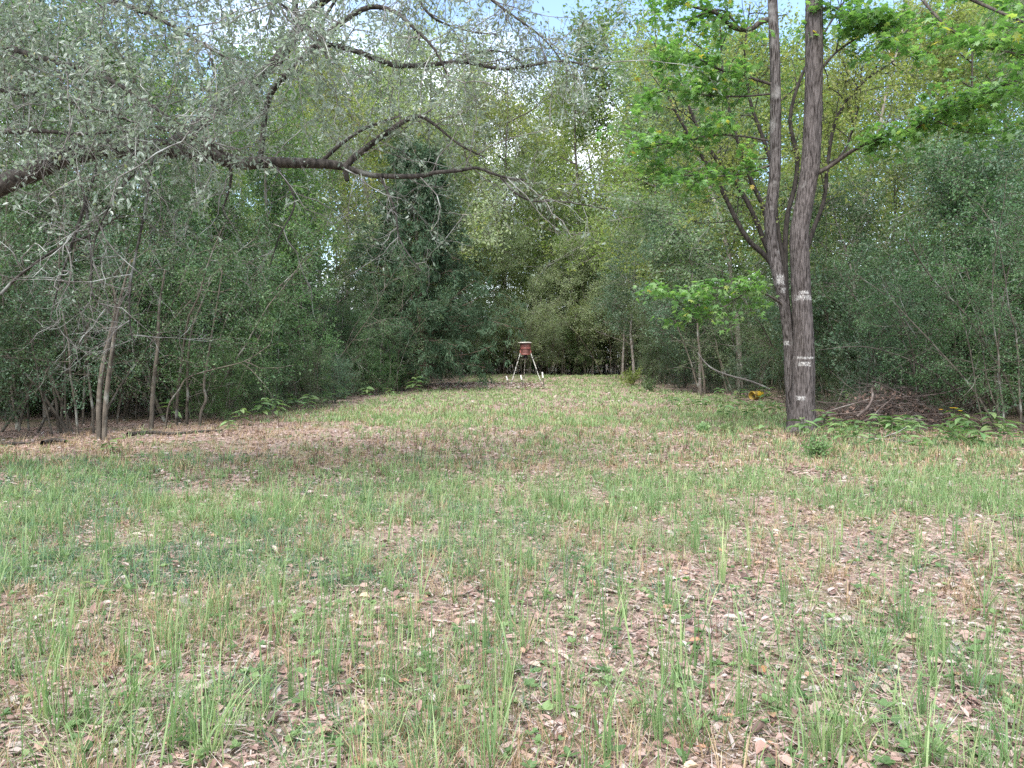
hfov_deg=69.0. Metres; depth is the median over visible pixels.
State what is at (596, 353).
yaupon bush
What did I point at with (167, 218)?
forest tree
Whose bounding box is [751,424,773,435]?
leafy plant
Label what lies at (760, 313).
yaupon bush
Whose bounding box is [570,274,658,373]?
yaupon bush
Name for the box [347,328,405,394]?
yaupon bush
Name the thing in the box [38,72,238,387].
forest tree
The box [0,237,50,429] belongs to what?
yaupon bush
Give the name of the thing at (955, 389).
dead branch
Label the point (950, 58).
forest tree
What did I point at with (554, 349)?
yaupon bush
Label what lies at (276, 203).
forest tree
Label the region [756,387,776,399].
leafy plant
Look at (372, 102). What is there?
forest tree
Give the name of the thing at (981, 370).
yaupon bush
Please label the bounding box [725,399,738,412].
weed plant
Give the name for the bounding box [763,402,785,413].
weed plant
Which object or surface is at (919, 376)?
yaupon bush
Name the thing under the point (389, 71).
forest tree
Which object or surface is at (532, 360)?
yaupon bush
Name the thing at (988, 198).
forest tree
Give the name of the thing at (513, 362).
yaupon bush
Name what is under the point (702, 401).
weed plant
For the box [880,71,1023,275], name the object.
forest tree
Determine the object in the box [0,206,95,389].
yaupon bush
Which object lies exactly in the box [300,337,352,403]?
yaupon bush
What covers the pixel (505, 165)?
forest tree
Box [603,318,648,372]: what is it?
yaupon bush
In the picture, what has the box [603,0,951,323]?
multistem tree
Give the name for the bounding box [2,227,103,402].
yaupon bush
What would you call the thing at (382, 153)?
forest tree
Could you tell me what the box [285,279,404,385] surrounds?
yaupon bush
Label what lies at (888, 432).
leafy plant
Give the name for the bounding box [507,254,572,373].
forest tree
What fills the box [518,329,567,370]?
yaupon bush
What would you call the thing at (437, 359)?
yaupon bush
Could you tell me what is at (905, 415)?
weed plant
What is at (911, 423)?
weed plant
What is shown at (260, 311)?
yaupon bush
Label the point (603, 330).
yaupon bush
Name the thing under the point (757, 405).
weed plant
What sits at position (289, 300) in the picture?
yaupon bush
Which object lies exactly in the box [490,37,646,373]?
forest tree
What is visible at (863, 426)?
weed plant
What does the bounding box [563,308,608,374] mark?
yaupon bush
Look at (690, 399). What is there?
weed plant
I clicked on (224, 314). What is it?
yaupon bush
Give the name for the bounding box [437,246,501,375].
forest tree
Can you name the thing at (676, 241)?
forest tree
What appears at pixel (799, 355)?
sweetgum tree
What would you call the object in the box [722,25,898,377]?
forest tree
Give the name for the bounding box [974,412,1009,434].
leafy plant
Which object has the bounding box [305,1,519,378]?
forest tree
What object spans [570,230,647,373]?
forest tree
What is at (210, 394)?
yaupon bush
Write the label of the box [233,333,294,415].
yaupon bush
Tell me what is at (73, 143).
forest tree
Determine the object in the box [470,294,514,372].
yaupon bush
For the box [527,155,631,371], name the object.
forest tree
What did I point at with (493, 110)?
forest tree
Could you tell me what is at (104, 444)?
leafy plant
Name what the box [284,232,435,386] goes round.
yaupon bush
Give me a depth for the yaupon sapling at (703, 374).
27.66 m
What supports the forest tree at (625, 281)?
on the ground at (36, 419)
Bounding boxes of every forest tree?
[0,0,67,188]
[0,0,128,414]
[0,1,256,408]
[0,113,157,420]
[2,0,265,401]
[6,79,157,255]
[19,101,142,247]
[36,94,229,414]
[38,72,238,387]
[126,62,254,239]
[137,133,308,406]
[138,61,320,248]
[140,85,292,392]
[191,15,356,397]
[204,65,371,284]
[204,90,429,387]
[235,142,372,395]
[251,8,478,304]
[285,35,491,380]
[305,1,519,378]
[305,13,499,289]
[329,49,519,374]
[339,120,477,296]
[357,43,536,285]
[371,98,538,372]
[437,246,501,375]
[444,100,550,299]
[452,40,586,373]
[467,148,547,300]
[471,81,600,358]
[478,219,547,373]
[487,100,580,367]
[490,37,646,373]
[498,0,698,371]
[502,144,592,372]
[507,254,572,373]
[522,218,616,374]
[524,11,768,356]
[524,247,562,372]
[525,63,711,368]
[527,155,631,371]
[540,232,621,374]
[557,222,627,373]
[559,162,701,373]
[565,1,789,374]
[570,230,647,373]
[572,81,719,377]
[580,26,834,391]
[590,223,680,381]
[593,47,788,383]
[601,197,711,381]
[627,195,764,393]
[666,0,887,307]
[681,1,893,384]
[693,0,992,377]
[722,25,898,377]
[768,166,938,405]
[815,133,958,315]
[816,0,1023,398]
[832,68,957,273]
[841,0,1018,264]
[854,106,1023,412]
[879,0,1023,401]
[879,50,1020,254]
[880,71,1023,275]
[880,127,1023,416]
[902,2,1023,290]
[910,0,1023,248]
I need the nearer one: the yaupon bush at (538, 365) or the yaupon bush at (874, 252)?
the yaupon bush at (874, 252)
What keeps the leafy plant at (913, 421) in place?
on the ground at (36, 419)
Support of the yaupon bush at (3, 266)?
on the ground at (36, 419)
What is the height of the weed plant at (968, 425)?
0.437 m
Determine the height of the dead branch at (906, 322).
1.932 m
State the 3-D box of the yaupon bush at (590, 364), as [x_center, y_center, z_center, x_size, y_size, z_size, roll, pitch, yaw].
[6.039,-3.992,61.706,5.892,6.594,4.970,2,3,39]
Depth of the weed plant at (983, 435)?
12.59 m
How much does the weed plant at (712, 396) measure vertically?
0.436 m
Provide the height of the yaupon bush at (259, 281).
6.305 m
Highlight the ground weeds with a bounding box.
[0,434,1023,767]
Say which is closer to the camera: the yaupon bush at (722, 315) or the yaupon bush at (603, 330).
the yaupon bush at (722, 315)
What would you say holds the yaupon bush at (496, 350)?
on the ground at (36, 419)
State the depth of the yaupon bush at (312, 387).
21.29 m
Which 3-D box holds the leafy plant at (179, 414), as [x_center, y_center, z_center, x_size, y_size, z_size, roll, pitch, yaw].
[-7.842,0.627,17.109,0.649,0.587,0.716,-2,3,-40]
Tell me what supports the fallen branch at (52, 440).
on the ground at (36, 419)
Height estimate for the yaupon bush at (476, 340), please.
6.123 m
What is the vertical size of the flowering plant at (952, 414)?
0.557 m
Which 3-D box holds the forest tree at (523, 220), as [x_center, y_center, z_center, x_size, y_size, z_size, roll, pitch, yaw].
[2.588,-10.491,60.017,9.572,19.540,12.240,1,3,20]
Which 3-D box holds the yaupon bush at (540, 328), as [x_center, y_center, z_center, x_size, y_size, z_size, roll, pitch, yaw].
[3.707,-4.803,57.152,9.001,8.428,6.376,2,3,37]
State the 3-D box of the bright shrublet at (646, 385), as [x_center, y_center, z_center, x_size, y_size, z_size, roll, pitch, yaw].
[5.755,-0.043,31.338,0.893,0.917,1.046,1,3,30]
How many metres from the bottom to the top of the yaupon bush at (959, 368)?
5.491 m
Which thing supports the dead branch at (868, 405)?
on the brush pile
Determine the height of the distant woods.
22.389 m
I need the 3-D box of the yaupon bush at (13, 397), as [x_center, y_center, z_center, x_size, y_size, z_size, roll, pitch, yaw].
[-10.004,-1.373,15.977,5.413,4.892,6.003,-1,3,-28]
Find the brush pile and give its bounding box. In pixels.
[720,362,1023,434]
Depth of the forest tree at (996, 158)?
18.67 m
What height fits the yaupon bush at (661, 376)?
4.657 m
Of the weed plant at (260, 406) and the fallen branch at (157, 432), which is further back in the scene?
the weed plant at (260, 406)
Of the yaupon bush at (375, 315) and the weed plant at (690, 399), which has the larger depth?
the yaupon bush at (375, 315)
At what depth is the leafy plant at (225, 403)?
18.10 m
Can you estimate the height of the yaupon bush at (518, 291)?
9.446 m
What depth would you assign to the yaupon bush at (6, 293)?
16.36 m
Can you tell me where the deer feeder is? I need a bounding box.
[510,342,542,385]
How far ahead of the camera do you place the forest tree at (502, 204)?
65.22 m
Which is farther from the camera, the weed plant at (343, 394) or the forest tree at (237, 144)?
the forest tree at (237, 144)
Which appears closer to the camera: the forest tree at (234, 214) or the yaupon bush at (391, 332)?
the forest tree at (234, 214)
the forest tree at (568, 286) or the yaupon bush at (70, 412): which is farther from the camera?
the forest tree at (568, 286)
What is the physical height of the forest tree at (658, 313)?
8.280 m
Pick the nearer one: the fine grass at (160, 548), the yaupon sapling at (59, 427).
the fine grass at (160, 548)
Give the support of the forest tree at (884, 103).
on the ground at (36, 419)
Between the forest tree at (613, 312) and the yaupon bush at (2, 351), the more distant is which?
the forest tree at (613, 312)
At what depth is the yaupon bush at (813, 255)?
21.97 m
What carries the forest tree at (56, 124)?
on the ground at (36, 419)
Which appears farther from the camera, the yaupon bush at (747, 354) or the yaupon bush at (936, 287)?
the yaupon bush at (747, 354)
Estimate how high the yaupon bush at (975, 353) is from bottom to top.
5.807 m
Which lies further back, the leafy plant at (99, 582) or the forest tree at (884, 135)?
the forest tree at (884, 135)
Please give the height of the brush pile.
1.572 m
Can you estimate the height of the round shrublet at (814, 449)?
0.573 m
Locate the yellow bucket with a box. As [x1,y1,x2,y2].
[749,391,763,399]
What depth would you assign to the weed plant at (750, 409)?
17.91 m
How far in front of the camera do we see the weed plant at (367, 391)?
25.74 m
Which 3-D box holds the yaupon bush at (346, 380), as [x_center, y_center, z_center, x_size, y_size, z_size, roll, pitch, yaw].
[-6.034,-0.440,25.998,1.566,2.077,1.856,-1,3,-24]
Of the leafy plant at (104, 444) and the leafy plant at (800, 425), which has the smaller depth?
the leafy plant at (104, 444)
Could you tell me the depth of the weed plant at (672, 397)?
20.24 m
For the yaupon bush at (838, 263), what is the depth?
19.01 m
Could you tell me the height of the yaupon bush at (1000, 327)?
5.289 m
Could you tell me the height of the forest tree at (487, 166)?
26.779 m
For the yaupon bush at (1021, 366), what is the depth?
14.97 m
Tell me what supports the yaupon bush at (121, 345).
on the ground at (36, 419)
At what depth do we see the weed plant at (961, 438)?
12.99 m
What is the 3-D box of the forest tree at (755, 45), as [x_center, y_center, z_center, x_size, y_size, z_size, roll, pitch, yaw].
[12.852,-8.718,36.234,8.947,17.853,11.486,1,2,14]
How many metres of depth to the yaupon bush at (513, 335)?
53.96 m
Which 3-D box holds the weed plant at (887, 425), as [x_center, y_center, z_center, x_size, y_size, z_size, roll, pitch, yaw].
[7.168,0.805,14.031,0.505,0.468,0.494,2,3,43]
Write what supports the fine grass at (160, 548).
on the ground at (36, 419)
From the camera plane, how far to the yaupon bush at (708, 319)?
36.98 m
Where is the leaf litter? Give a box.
[0,374,1023,767]
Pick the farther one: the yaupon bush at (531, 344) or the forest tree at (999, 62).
the yaupon bush at (531, 344)
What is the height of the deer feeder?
2.186 m
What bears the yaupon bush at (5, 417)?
on the ground at (36, 419)
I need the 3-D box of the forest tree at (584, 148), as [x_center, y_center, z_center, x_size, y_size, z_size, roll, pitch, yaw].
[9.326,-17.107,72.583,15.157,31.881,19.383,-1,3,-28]
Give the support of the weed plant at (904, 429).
on the ground at (36, 419)
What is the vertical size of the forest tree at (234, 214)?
8.280 m
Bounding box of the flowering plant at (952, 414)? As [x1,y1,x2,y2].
[940,407,969,425]
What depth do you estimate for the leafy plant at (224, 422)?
15.24 m
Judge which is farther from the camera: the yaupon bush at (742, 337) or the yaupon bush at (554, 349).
the yaupon bush at (554, 349)
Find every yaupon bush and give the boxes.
[0,119,232,436]
[0,134,201,431]
[0,168,248,419]
[0,200,189,432]
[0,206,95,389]
[0,221,93,317]
[0,236,77,421]
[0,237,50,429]
[0,238,16,312]
[1,212,292,415]
[1,227,154,412]
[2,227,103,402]
[2,229,82,415]
[3,158,291,426]
[5,213,159,417]
[9,187,164,411]
[42,220,231,405]
[56,190,323,424]
[72,215,269,400]
[79,187,331,410]
[129,252,287,418]
[163,326,257,421]
[176,249,359,397]
[190,235,280,395]
[193,231,336,411]
[194,216,312,400]
[219,233,316,394]
[229,198,427,400]
[231,251,351,404]
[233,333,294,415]
[243,207,426,391]
[262,324,339,408]
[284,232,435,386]
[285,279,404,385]
[299,292,383,396]
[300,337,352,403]
[307,246,461,392]
[307,251,400,381]
[313,278,415,383]
[315,266,428,386]
[320,345,361,399]
[332,302,430,384]
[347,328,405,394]
[356,284,417,381]
[377,296,455,384]
[384,352,412,391]
[407,307,456,381]
[422,288,498,377]
[445,293,499,374]
[447,293,519,373]
[448,285,526,373]
[457,305,506,373]
[464,280,546,373]
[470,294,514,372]
[475,275,560,373]
[480,292,582,373]
[486,290,519,372]
[490,334,542,372]
[497,264,610,373]
[497,293,561,374]
[499,306,572,374]
[500,295,553,371]
[508,268,604,374]
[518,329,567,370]
[538,311,609,374]
[548,302,590,372]
[548,317,621,374]
[549,291,647,374]
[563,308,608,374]
[564,322,627,372]
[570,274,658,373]
[579,290,649,374]
[579,334,609,372]
[600,305,662,373]
[601,316,641,370]
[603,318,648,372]
[618,276,691,377]
[618,299,682,377]
[621,277,750,386]
[629,301,691,383]
[636,347,667,384]
[639,236,761,383]
[659,339,697,388]
[664,247,829,384]
[667,254,838,395]
[675,305,735,390]
[688,198,848,391]
[691,256,754,381]
[692,334,741,392]
[693,203,876,400]
[703,268,776,384]
[712,169,932,398]
[713,309,782,387]
[720,336,775,397]
[728,250,848,394]
[740,247,850,391]
[745,320,783,384]
[747,232,925,405]
[747,234,926,409]
[751,182,963,391]
[771,349,823,401]
[810,195,1023,413]
[815,334,866,409]
[824,192,1023,413]
[826,219,999,411]
[827,255,964,415]
[829,161,1023,435]
[830,264,964,400]
[844,228,988,423]
[891,209,1023,424]
[908,265,976,392]
[918,225,1023,418]
[950,225,1023,403]
[951,251,1022,399]
[956,301,1022,396]
[966,238,1023,422]
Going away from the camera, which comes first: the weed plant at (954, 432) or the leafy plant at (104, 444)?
the leafy plant at (104, 444)
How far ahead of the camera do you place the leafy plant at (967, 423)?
13.59 m
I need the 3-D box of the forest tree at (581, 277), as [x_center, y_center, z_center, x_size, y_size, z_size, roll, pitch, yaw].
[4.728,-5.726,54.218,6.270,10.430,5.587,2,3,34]
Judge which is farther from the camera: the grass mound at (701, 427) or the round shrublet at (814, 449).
the grass mound at (701, 427)
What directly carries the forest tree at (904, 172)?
on the ground at (36, 419)
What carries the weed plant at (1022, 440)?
on the ground at (36, 419)
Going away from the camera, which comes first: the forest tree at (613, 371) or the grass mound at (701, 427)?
the grass mound at (701, 427)
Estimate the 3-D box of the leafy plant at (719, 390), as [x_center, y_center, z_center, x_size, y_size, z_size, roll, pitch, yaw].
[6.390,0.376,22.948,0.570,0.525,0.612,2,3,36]
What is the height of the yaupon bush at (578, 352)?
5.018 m
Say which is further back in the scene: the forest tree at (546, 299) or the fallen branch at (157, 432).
the forest tree at (546, 299)
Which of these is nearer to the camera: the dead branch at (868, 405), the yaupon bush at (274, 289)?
the dead branch at (868, 405)
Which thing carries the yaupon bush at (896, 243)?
on the ground at (36, 419)
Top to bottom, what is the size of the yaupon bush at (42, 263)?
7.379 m
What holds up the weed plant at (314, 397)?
on the ground at (36, 419)
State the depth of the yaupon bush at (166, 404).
21.99 m
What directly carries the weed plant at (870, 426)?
on the ground at (36, 419)
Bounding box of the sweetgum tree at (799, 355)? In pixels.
[595,0,1023,433]
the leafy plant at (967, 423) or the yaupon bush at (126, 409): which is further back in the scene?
the yaupon bush at (126, 409)
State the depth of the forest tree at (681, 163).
36.26 m
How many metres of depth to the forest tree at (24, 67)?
20.98 m
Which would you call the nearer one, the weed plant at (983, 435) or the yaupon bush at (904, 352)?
the weed plant at (983, 435)
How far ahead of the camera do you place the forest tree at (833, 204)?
21.36 m
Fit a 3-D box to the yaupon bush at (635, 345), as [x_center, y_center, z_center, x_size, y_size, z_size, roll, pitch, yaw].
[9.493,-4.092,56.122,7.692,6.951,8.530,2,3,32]
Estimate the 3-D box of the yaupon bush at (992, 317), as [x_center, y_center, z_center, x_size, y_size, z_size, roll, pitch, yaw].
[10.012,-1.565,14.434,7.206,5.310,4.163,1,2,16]
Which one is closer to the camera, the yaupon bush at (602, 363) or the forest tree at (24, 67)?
the forest tree at (24, 67)
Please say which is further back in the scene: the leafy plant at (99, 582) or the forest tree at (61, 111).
the forest tree at (61, 111)
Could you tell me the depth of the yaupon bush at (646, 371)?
37.99 m
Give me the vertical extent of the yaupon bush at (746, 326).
6.504 m
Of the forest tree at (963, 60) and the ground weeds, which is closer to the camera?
the ground weeds
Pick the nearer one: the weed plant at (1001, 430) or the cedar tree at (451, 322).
the weed plant at (1001, 430)
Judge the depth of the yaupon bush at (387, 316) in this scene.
39.12 m
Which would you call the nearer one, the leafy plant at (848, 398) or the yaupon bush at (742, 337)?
the leafy plant at (848, 398)
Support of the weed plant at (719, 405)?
on the ground at (36, 419)
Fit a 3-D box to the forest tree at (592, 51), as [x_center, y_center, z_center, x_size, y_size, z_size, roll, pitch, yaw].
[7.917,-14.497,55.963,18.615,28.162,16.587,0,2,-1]
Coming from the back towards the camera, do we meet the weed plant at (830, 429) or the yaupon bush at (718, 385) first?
the yaupon bush at (718, 385)
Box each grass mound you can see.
[694,421,710,432]
[713,422,738,432]
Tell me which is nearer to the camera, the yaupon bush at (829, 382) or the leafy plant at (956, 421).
the leafy plant at (956, 421)
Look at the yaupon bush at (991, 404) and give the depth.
17.72 m
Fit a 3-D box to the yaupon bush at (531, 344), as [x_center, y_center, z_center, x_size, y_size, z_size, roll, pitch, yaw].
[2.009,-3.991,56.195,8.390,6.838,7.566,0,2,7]
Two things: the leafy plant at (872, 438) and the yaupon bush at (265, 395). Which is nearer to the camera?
the leafy plant at (872, 438)
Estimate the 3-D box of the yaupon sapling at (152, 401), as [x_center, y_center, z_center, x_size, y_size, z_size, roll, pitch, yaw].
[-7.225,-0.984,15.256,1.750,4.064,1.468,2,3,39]
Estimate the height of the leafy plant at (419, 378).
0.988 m
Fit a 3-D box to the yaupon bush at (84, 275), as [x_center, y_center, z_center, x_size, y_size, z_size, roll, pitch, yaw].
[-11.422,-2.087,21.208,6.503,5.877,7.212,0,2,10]
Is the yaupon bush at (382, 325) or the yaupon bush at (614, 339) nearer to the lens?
the yaupon bush at (382, 325)
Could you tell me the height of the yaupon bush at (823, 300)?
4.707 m
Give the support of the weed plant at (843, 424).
on the ground at (36, 419)
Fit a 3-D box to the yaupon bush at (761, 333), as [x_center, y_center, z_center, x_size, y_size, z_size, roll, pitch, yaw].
[11.293,-3.326,25.995,7.837,7.928,8.407,-2,3,-41]
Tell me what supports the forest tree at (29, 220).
on the ground at (36, 419)
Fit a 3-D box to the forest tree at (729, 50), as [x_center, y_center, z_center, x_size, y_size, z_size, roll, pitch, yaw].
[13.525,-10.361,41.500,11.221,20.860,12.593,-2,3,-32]
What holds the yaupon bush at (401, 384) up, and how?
on the ground at (36, 419)
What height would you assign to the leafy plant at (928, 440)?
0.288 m
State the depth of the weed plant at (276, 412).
18.31 m
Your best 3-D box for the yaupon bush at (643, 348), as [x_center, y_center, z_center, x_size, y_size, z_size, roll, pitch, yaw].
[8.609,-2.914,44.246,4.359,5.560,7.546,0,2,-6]
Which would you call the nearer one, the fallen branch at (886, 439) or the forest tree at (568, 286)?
the fallen branch at (886, 439)
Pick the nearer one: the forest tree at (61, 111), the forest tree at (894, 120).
the forest tree at (61, 111)
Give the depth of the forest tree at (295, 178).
25.52 m
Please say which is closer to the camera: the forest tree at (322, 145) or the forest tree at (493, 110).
the forest tree at (322, 145)
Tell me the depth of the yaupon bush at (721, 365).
28.06 m
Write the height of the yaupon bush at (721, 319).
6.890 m
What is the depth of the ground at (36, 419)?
5.23 m
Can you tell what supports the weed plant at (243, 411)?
on the ground at (36, 419)
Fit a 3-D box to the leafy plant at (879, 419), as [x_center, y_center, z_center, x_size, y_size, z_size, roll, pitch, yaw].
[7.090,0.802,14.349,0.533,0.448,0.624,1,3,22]
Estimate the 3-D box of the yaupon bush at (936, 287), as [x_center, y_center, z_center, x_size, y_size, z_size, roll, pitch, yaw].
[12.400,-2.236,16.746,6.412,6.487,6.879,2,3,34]
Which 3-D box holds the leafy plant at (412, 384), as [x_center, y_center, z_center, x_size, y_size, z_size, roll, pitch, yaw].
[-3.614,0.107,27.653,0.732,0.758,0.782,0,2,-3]
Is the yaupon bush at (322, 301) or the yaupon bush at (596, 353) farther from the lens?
the yaupon bush at (596, 353)
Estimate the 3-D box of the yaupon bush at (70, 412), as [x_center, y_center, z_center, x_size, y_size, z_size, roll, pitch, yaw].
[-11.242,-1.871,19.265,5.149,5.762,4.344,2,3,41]
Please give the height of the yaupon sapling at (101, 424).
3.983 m
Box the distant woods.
[26,152,956,369]
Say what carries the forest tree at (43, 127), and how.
on the ground at (36, 419)
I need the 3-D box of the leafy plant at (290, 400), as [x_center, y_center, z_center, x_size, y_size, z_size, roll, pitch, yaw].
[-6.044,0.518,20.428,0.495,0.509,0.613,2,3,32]
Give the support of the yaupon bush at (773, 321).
on the ground at (36, 419)
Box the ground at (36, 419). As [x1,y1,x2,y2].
[0,359,1023,767]
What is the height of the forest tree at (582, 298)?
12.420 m
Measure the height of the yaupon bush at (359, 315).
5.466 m
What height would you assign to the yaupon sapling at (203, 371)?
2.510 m
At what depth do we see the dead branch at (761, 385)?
24.29 m
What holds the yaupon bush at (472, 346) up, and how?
on the ground at (36, 419)
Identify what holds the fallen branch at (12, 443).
on the ground at (36, 419)
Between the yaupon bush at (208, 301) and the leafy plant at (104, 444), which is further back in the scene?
the yaupon bush at (208, 301)
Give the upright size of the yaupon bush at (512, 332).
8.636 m
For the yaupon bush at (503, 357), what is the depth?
60.79 m
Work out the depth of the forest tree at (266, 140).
29.87 m
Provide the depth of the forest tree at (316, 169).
48.84 m
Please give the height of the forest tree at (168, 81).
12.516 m
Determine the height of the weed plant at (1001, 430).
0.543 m
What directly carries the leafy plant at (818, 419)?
on the ground at (36, 419)
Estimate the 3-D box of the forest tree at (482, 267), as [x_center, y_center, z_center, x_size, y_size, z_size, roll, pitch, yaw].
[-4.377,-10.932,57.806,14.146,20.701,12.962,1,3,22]
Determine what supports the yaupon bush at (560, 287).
on the ground at (36, 419)
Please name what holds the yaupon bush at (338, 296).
on the ground at (36, 419)
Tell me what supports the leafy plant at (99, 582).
on the ground at (36, 419)
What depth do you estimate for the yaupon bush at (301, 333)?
22.84 m
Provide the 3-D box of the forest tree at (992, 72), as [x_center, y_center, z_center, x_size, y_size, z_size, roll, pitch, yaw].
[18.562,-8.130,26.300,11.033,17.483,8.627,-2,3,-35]
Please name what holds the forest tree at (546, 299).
on the ground at (36, 419)
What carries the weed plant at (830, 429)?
on the ground at (36, 419)
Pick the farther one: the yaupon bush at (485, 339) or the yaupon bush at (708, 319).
the yaupon bush at (485, 339)
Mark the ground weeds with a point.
(548, 704)
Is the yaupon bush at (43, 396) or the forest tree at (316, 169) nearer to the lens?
the yaupon bush at (43, 396)
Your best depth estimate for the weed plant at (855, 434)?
12.57 m
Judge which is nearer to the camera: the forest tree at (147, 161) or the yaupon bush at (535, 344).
the forest tree at (147, 161)
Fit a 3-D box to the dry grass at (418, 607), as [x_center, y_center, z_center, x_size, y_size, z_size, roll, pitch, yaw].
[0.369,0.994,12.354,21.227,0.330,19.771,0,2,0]
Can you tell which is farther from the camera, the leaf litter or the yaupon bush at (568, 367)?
the yaupon bush at (568, 367)
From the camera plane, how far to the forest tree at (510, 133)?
65.83 m
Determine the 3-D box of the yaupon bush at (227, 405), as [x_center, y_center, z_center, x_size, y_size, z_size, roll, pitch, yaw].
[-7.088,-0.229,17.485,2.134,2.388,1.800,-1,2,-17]
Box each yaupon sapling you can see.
[1,278,118,432]
[64,228,168,439]
[105,237,205,429]
[156,315,300,428]
[169,231,246,425]
[659,293,714,395]
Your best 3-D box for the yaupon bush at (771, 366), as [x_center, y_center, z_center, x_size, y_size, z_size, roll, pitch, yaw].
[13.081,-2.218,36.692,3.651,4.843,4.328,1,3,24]
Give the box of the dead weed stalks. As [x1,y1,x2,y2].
[0,400,1023,767]
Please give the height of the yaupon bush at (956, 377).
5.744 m
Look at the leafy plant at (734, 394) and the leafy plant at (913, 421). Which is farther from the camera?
the leafy plant at (734, 394)
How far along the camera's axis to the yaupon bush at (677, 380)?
33.86 m
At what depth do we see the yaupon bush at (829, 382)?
20.46 m
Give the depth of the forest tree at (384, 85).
63.73 m
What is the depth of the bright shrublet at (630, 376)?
36.09 m
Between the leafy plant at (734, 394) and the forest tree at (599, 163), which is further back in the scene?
the forest tree at (599, 163)
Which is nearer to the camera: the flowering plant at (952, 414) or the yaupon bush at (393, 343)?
the flowering plant at (952, 414)
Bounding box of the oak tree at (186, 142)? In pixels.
[0,0,722,381]
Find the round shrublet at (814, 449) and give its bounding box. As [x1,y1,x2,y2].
[800,426,834,457]
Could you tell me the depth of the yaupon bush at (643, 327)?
35.53 m
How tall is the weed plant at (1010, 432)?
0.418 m
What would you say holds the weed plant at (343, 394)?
on the ground at (36, 419)
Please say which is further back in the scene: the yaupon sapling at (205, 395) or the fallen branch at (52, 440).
the yaupon sapling at (205, 395)
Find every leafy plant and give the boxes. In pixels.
[78,580,114,596]
[97,437,123,452]
[156,399,184,422]
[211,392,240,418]
[217,420,236,430]
[283,394,304,408]
[405,377,423,389]
[413,369,430,387]
[711,388,726,398]
[729,389,749,405]
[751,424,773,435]
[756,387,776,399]
[785,417,817,434]
[811,409,836,433]
[834,422,858,436]
[836,389,857,411]
[860,434,885,447]
[866,414,893,434]
[877,416,908,435]
[900,415,926,431]
[905,435,932,451]
[947,421,978,433]
[948,414,977,435]
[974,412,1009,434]
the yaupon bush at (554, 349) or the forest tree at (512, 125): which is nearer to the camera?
the yaupon bush at (554, 349)
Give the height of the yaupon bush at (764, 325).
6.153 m
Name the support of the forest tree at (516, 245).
on the ground at (36, 419)
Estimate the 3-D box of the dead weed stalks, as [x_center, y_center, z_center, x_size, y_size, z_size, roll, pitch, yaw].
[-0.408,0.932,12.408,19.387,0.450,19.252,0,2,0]
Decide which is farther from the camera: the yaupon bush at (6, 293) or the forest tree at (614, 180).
the forest tree at (614, 180)
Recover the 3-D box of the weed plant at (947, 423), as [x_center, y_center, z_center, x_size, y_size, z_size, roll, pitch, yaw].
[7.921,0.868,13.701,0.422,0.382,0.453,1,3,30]
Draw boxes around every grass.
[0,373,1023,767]
[0,401,1023,767]
[0,436,1023,762]
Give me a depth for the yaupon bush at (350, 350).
27.34 m
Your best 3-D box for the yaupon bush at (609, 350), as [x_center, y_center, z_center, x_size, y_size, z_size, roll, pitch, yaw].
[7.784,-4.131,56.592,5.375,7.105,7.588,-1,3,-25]
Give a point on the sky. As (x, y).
(555, 8)
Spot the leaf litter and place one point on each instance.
(252, 756)
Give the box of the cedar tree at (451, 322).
[293,129,527,390]
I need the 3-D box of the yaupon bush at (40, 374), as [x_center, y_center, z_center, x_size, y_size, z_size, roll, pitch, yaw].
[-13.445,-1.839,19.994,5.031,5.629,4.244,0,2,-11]
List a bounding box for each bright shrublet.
[619,362,644,385]
[638,372,661,390]
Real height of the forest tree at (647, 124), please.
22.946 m
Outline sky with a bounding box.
[0,0,1023,357]
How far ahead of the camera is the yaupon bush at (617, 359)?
59.92 m
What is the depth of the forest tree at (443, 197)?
53.94 m
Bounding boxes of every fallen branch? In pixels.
[1,437,49,444]
[40,438,66,445]
[126,425,239,436]
[852,427,924,444]
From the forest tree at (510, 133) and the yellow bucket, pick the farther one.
the forest tree at (510, 133)
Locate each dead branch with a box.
[697,352,769,389]
[821,346,980,415]
[856,388,873,416]
[881,282,923,367]
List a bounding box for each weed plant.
[229,408,251,423]
[250,398,272,415]
[260,399,290,418]
[297,394,319,407]
[335,388,350,400]
[357,386,373,395]
[664,396,681,407]
[683,395,697,404]
[693,398,713,405]
[707,393,726,407]
[716,401,736,415]
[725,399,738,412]
[738,404,762,416]
[750,401,765,409]
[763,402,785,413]
[820,417,847,437]
[829,422,850,440]
[840,420,867,445]
[847,419,868,436]
[858,421,880,432]
[880,415,904,437]
[893,421,917,439]
[895,414,925,432]
[905,417,928,438]
[919,425,955,442]
[931,421,954,433]
[938,424,967,446]
[948,429,974,442]
[958,418,980,436]
[958,427,999,445]
[988,416,1021,446]
[994,422,1022,442]
[1009,431,1023,443]
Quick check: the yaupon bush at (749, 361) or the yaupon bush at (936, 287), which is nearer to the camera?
the yaupon bush at (936, 287)
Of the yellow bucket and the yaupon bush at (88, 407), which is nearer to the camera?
the yaupon bush at (88, 407)
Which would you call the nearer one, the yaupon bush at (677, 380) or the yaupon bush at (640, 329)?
the yaupon bush at (677, 380)
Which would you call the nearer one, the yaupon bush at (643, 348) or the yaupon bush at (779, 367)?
the yaupon bush at (779, 367)
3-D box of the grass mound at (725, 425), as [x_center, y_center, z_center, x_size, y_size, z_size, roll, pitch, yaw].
[4.243,0.917,14.726,0.550,0.355,0.542,0,2,0]
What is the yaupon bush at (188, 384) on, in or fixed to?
on the ground at (36, 419)
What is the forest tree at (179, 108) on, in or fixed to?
on the ground at (36, 419)

